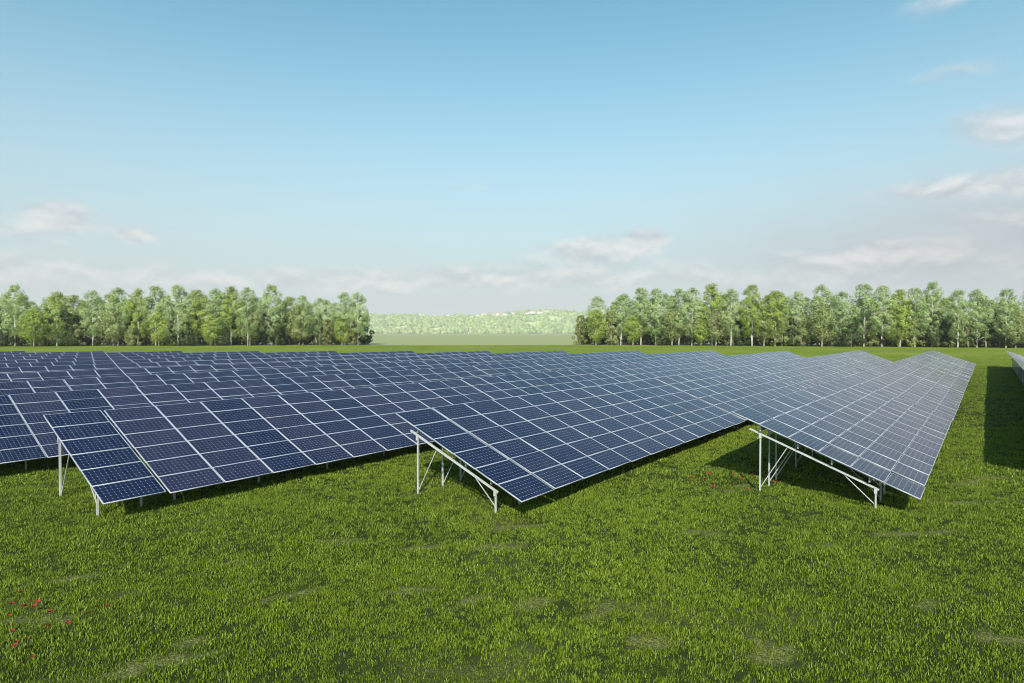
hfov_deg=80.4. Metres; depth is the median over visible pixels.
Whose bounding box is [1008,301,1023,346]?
tall tree
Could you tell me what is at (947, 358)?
solar table
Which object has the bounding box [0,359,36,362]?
solar table
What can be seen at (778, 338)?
bushy tree
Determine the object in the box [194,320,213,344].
bushy tree
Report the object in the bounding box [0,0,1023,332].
sky
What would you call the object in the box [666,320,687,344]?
bushy tree
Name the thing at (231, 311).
tall tree
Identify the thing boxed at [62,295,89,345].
tall tree
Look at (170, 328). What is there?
bushy tree
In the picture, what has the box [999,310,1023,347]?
broad tree
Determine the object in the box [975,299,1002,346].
tall tree
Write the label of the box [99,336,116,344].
bushy tree
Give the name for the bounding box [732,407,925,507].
solar table
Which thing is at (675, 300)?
tall tree
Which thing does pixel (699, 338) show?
broad tree
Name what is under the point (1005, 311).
tall tree
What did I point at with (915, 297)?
tall tree
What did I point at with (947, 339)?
bushy tree
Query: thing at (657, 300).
tall tree
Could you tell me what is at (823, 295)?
tall tree
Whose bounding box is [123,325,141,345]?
bushy tree
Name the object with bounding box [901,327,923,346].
bushy tree
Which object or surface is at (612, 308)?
tall tree
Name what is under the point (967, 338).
conifer
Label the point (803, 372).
solar table
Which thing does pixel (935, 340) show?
bushy tree
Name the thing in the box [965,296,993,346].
tall tree
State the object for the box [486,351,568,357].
solar table
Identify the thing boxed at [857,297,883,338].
tall tree
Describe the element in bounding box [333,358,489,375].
solar table
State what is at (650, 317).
tall tree
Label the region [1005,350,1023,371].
solar table
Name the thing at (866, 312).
tall tree
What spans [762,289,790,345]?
tall tree
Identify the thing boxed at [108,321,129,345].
bushy tree
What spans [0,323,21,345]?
bushy tree
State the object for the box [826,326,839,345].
bushy tree
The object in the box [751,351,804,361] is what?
solar table
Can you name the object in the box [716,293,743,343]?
tall tree
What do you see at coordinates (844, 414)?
solar table
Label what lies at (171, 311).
tall tree
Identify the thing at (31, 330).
broad tree
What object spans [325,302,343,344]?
tall tree
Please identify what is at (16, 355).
solar table
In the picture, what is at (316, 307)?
tall tree
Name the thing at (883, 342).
conifer
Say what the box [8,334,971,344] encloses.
field
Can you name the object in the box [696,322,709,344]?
bushy tree
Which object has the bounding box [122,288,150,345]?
tall tree
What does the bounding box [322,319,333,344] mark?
bushy tree
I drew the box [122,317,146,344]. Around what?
bushy tree
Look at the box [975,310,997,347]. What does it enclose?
conifer
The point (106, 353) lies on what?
solar table
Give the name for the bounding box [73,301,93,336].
tall tree
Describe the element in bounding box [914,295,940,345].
tall tree
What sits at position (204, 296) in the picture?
tall tree
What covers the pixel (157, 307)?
tall tree
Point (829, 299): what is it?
tall tree
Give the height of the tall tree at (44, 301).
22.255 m
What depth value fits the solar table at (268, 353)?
87.55 m
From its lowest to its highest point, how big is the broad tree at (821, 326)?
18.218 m
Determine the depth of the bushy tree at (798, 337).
254.99 m
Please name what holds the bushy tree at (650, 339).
on the field
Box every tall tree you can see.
[0,284,32,346]
[0,296,18,345]
[8,295,36,345]
[23,301,41,345]
[39,297,57,315]
[41,290,73,345]
[46,296,76,345]
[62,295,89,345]
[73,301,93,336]
[78,290,105,345]
[80,297,111,344]
[96,294,122,342]
[102,287,132,345]
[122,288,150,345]
[132,297,154,344]
[140,285,170,345]
[153,296,175,344]
[160,284,194,345]
[176,297,200,344]
[182,289,212,345]
[187,294,216,341]
[201,288,229,345]
[210,293,226,344]
[217,293,241,323]
[218,286,242,345]
[234,287,260,345]
[242,296,268,344]
[255,296,274,344]
[258,284,285,344]
[270,300,293,331]
[278,297,300,344]
[291,295,315,344]
[303,302,316,344]
[311,298,326,339]
[313,299,334,344]
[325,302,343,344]
[332,292,356,344]
[345,292,370,344]
[586,295,606,344]
[605,301,622,337]
[612,296,631,344]
[615,294,635,344]
[626,287,653,344]
[627,296,649,334]
[641,288,669,344]
[643,298,659,344]
[655,293,672,344]
[666,289,691,344]
[668,296,682,344]
[677,297,695,344]
[679,287,705,344]
[690,301,706,344]
[696,282,728,345]
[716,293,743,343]
[720,288,741,345]
[737,299,756,322]
[739,284,766,345]
[757,295,781,331]
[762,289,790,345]
[765,292,792,331]
[778,297,802,340]
[785,291,810,345]
[794,297,818,345]
[804,296,823,345]
[807,284,837,334]
[824,291,856,345]
[826,295,843,345]
[840,302,856,345]
[848,299,872,345]
[849,283,881,346]
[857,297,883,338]
[869,285,898,346]
[876,299,892,345]
[886,289,915,346]
[890,293,907,331]
[899,300,920,345]
[900,287,929,346]
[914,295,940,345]
[916,281,947,346]
[924,295,948,345]
[939,296,963,346]
[943,289,973,347]
[952,302,975,346]
[960,289,993,347]
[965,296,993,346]
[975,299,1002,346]
[990,288,1018,347]
[993,300,1014,335]
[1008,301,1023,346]
[1015,292,1023,334]
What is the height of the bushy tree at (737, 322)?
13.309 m
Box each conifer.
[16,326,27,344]
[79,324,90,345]
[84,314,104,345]
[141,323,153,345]
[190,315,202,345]
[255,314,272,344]
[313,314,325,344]
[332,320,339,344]
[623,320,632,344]
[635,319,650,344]
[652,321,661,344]
[682,319,694,344]
[852,317,863,345]
[876,316,893,345]
[959,318,974,347]
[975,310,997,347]
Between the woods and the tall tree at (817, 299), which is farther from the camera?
the woods
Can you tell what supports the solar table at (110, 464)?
on the ground at (468, 665)
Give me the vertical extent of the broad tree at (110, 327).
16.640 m
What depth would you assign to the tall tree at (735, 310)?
263.12 m
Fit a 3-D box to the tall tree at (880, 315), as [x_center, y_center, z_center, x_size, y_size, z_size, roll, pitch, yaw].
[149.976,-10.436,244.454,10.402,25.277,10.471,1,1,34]
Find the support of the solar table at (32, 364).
on the ground at (468, 665)
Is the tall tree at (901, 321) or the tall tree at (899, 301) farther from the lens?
the tall tree at (899, 301)
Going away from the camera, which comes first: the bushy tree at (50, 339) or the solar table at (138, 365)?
the solar table at (138, 365)
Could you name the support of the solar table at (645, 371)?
on the ground at (468, 665)
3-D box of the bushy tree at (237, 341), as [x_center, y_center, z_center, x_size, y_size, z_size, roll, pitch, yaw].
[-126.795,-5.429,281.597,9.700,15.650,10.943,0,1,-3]
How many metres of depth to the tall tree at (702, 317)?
284.28 m
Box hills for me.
[366,315,815,333]
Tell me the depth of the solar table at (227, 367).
57.51 m
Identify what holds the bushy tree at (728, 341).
on the ground at (468, 665)
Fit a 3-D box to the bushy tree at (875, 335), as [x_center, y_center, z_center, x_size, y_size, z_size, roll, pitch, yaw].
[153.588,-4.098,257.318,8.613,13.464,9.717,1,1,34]
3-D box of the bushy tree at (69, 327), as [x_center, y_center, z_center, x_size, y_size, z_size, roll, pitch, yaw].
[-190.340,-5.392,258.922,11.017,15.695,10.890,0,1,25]
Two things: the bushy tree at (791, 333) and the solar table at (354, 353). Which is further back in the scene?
the bushy tree at (791, 333)
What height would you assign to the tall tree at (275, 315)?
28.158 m
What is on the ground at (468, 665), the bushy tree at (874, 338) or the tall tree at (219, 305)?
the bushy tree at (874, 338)
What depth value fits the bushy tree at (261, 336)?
279.71 m
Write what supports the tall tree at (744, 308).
on the field
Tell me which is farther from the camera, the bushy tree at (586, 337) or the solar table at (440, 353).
the bushy tree at (586, 337)
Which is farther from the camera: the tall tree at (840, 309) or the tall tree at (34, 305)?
the tall tree at (34, 305)
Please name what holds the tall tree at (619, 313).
on the field
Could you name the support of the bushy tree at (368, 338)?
on the field
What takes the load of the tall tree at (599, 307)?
on the field
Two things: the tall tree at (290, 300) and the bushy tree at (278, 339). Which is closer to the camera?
the bushy tree at (278, 339)
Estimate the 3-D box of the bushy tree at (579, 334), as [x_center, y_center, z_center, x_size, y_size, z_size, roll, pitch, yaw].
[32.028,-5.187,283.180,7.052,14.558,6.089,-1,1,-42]
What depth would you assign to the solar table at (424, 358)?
72.96 m
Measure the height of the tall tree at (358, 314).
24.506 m
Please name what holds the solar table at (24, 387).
on the ground at (468, 665)
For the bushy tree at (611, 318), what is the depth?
280.00 m
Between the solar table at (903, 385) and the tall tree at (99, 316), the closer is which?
the solar table at (903, 385)
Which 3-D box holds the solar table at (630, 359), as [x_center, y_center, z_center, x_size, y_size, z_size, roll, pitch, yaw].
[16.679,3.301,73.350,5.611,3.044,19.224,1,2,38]
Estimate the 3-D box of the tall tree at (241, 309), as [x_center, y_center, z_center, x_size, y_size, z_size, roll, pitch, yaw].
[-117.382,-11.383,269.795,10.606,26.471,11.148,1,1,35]
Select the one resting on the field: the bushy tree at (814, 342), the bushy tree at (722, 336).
the bushy tree at (722, 336)
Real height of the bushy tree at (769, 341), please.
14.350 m
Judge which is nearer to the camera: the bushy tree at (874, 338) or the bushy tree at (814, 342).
the bushy tree at (874, 338)
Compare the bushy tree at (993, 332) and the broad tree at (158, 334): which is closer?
the bushy tree at (993, 332)
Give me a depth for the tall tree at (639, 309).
292.21 m
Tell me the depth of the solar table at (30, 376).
45.53 m
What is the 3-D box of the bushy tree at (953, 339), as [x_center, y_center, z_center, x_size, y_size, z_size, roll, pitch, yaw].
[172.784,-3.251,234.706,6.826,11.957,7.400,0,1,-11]
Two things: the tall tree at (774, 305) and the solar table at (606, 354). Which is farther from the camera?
the tall tree at (774, 305)
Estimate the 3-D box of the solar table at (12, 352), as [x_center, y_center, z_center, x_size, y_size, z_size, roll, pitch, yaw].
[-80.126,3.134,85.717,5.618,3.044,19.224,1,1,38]
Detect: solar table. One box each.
[0,351,25,352]
[0,351,104,354]
[0,354,29,356]
[0,354,123,360]
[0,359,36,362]
[0,359,150,371]
[0,366,47,373]
[0,366,194,390]
[0,379,70,401]
[0,379,280,468]
[30,351,182,355]
[36,354,215,361]
[43,410,165,515]
[45,358,264,371]
[64,366,342,390]
[104,379,493,499]
[122,351,260,356]
[149,354,307,361]
[190,359,376,371]
[214,351,337,355]
[261,354,398,362]
[263,366,488,394]
[306,351,414,356]
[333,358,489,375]
[371,354,491,362]
[396,351,490,356]
[396,408,554,512]
[432,378,744,498]
[461,366,640,398]
[473,358,605,375]
[480,353,581,363]
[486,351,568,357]
[576,350,644,357]
[589,353,675,366]
[613,359,718,391]
[655,365,805,419]
[663,350,724,359]
[696,354,768,372]
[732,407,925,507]
[748,377,952,493]
[750,358,848,387]
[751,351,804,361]
[804,354,874,375]
[837,350,892,367]
[844,365,963,418]
[885,358,969,392]
[909,354,973,378]
[923,350,975,369]
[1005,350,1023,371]
[1008,353,1023,378]
[1013,358,1023,384]
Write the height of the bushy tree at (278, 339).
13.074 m
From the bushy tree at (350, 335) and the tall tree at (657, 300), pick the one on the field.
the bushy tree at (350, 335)
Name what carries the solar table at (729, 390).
on the ground at (468, 665)
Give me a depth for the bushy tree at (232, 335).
279.90 m
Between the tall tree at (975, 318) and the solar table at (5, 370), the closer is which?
the solar table at (5, 370)
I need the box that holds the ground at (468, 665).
[0,345,1023,682]
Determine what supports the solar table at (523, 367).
on the ground at (468, 665)
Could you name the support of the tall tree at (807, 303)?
on the ground at (468, 665)
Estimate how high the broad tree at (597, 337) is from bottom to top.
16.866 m
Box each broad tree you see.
[18,308,49,346]
[98,308,126,345]
[145,311,170,345]
[198,313,223,345]
[237,307,265,344]
[284,303,313,344]
[330,316,348,344]
[583,309,607,344]
[621,313,642,344]
[658,308,685,344]
[691,318,709,345]
[701,305,731,345]
[749,304,776,345]
[804,302,840,346]
[883,303,914,346]
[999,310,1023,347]
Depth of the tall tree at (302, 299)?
277.69 m
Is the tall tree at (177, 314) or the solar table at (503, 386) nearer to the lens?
the solar table at (503, 386)
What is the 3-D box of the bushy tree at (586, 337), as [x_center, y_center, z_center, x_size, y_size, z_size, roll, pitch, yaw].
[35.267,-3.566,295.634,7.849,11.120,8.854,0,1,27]
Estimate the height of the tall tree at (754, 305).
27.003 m
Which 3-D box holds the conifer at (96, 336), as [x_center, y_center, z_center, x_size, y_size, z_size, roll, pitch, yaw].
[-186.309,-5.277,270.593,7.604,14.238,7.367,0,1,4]
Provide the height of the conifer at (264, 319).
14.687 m
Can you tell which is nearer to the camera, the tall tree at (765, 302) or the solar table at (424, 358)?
the solar table at (424, 358)
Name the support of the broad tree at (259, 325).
on the ground at (468, 665)
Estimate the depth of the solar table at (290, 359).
72.59 m
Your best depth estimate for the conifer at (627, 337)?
290.97 m
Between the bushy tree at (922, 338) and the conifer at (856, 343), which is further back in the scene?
the conifer at (856, 343)
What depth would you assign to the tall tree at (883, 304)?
262.34 m
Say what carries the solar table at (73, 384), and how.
on the ground at (468, 665)
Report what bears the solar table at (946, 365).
on the ground at (468, 665)
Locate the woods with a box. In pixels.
[218,308,760,333]
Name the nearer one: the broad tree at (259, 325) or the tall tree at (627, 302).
the broad tree at (259, 325)
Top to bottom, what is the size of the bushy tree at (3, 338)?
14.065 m
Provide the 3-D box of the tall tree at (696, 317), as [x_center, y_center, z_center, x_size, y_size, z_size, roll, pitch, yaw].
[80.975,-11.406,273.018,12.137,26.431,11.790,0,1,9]
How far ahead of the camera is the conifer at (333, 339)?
289.94 m
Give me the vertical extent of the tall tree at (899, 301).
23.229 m
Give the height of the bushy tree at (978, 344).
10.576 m
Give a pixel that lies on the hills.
(551, 317)
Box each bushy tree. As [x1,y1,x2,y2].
[0,314,18,346]
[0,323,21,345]
[31,317,55,345]
[35,316,55,345]
[49,311,82,345]
[62,315,87,345]
[67,324,85,345]
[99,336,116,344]
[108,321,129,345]
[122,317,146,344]
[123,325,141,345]
[162,318,188,345]
[165,331,175,345]
[175,322,195,345]
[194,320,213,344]
[211,322,233,345]
[222,321,239,344]
[229,314,245,344]
[241,319,266,344]
[265,318,285,345]
[272,313,296,344]
[287,315,307,344]
[296,324,314,344]
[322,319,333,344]
[346,321,358,344]
[347,324,366,344]
[358,314,374,343]
[572,315,587,344]
[577,324,592,344]
[599,313,619,344]
[603,312,619,344]
[637,321,654,344]
[657,319,672,344]
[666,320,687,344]
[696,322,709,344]
[713,324,726,344]
[722,317,736,344]
[723,325,741,345]
[728,318,753,344]
[733,321,754,345]
[745,321,762,345]
[760,317,780,345]
[769,311,794,345]
[778,316,800,345]
[792,320,811,345]
[809,327,825,345]
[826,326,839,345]
[836,316,866,346]
[859,320,879,346]
[865,319,884,345]
[888,314,906,345]
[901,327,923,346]
[904,317,925,346]
[917,330,930,346]
[924,310,950,346]
[939,315,966,346]
[944,318,968,347]
[966,322,987,346]
[984,311,1018,347]
[1008,318,1023,346]
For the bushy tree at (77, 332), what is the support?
on the ground at (468, 665)
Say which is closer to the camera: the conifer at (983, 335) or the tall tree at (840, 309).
the conifer at (983, 335)
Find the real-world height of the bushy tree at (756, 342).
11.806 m
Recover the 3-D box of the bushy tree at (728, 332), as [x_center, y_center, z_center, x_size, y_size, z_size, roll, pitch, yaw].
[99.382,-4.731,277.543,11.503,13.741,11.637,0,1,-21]
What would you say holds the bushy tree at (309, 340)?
on the field
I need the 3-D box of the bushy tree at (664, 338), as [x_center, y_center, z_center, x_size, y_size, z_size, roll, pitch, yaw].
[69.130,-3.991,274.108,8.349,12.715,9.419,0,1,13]
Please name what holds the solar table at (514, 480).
on the ground at (468, 665)
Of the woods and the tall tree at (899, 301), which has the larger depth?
the woods
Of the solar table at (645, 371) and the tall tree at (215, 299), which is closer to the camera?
the solar table at (645, 371)
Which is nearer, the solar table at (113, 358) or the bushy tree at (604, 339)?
the solar table at (113, 358)
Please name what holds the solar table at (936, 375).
on the ground at (468, 665)
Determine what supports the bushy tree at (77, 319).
on the ground at (468, 665)
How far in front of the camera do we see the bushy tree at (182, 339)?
264.45 m
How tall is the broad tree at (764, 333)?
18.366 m
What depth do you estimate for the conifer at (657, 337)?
272.60 m
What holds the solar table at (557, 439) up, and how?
on the ground at (468, 665)
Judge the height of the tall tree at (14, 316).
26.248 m
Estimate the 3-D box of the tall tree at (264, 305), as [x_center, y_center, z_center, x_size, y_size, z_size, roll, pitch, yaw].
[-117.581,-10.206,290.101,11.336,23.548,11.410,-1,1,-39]
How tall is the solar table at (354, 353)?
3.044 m
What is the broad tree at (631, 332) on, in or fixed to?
on the field
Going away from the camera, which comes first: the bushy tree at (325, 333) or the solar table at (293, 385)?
the solar table at (293, 385)
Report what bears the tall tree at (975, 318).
on the ground at (468, 665)
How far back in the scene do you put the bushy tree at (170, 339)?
266.88 m
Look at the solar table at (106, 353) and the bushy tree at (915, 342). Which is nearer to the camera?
the solar table at (106, 353)
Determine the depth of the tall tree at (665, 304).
289.20 m
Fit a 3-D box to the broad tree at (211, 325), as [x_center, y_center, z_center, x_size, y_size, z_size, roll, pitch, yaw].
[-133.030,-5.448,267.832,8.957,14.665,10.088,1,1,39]
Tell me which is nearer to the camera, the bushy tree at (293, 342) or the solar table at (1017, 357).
the solar table at (1017, 357)
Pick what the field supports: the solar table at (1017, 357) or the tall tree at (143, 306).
the tall tree at (143, 306)
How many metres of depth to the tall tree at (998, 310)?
226.76 m
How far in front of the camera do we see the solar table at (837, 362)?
73.20 m
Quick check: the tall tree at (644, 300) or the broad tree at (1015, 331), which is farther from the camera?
the tall tree at (644, 300)
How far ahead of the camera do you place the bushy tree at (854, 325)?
245.05 m
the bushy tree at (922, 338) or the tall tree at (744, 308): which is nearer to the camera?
the bushy tree at (922, 338)
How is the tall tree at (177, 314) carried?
on the ground at (468, 665)
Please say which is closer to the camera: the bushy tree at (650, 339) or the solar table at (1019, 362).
the solar table at (1019, 362)
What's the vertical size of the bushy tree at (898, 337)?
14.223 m
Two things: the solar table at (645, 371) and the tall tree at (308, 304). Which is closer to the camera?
the solar table at (645, 371)
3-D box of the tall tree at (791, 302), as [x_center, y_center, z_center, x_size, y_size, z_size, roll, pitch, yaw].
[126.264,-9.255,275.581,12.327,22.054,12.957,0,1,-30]
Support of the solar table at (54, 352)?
on the ground at (468, 665)
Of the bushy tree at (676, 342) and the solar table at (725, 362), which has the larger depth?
the bushy tree at (676, 342)
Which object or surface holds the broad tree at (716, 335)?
on the ground at (468, 665)
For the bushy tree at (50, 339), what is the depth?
255.37 m
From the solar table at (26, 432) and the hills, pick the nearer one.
the solar table at (26, 432)
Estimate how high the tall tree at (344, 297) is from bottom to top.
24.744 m
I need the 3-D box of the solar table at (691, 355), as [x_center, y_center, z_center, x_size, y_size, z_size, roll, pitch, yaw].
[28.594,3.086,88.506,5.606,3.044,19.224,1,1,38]
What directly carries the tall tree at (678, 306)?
on the field
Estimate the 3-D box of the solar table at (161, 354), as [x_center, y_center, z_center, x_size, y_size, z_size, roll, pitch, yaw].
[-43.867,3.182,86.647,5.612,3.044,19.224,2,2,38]
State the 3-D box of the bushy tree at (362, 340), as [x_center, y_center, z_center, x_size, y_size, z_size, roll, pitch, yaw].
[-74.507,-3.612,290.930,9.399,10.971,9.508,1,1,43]
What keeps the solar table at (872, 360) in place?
on the ground at (468, 665)
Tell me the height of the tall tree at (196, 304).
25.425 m
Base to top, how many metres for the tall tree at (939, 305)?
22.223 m
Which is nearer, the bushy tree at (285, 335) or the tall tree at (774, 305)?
the tall tree at (774, 305)
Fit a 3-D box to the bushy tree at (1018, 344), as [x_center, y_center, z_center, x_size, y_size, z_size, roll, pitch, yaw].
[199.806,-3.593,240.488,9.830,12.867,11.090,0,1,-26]
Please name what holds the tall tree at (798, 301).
on the ground at (468, 665)
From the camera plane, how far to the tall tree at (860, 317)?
263.82 m
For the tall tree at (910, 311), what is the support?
on the ground at (468, 665)
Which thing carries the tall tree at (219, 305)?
on the field
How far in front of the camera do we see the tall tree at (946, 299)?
251.04 m
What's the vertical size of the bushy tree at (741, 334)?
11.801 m
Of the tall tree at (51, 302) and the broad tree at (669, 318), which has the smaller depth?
the tall tree at (51, 302)
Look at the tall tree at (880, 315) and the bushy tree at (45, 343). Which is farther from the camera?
the bushy tree at (45, 343)
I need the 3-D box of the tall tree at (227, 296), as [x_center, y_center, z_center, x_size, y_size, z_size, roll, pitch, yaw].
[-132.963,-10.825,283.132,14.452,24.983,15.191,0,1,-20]
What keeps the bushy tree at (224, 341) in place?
on the ground at (468, 665)
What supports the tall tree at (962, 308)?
on the ground at (468, 665)
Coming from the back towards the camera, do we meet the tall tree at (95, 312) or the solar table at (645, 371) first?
the tall tree at (95, 312)
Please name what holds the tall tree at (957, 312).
on the ground at (468, 665)
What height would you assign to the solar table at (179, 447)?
3.051 m
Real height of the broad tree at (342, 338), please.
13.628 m
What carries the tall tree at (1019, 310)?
on the ground at (468, 665)
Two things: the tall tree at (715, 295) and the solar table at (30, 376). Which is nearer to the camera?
the solar table at (30, 376)
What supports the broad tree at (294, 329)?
on the field
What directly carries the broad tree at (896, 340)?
on the ground at (468, 665)
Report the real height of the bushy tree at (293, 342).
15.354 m
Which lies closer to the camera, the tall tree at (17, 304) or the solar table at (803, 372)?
the solar table at (803, 372)
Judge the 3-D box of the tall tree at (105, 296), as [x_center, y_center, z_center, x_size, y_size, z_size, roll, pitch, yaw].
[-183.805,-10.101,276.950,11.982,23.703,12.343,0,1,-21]
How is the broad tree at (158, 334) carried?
on the ground at (468, 665)
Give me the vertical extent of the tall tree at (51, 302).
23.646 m
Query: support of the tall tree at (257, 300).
on the field
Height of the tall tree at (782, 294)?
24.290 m
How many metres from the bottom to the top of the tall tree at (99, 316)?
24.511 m
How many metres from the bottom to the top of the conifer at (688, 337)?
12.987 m
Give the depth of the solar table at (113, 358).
71.86 m
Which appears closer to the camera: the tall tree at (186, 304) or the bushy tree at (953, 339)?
the bushy tree at (953, 339)
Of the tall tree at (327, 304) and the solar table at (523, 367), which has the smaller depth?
the solar table at (523, 367)
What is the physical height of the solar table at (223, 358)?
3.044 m
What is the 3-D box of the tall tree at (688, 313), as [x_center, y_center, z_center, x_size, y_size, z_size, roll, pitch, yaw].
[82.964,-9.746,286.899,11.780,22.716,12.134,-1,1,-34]
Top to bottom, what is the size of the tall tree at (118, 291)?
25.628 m
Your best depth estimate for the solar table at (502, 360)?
73.19 m
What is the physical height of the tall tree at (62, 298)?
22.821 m
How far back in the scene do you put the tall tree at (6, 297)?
268.01 m
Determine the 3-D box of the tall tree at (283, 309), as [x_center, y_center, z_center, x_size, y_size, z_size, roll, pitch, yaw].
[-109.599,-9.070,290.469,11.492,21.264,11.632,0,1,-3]
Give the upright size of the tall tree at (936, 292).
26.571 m
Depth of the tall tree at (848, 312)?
264.85 m
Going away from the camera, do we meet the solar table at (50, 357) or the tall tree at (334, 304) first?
the solar table at (50, 357)

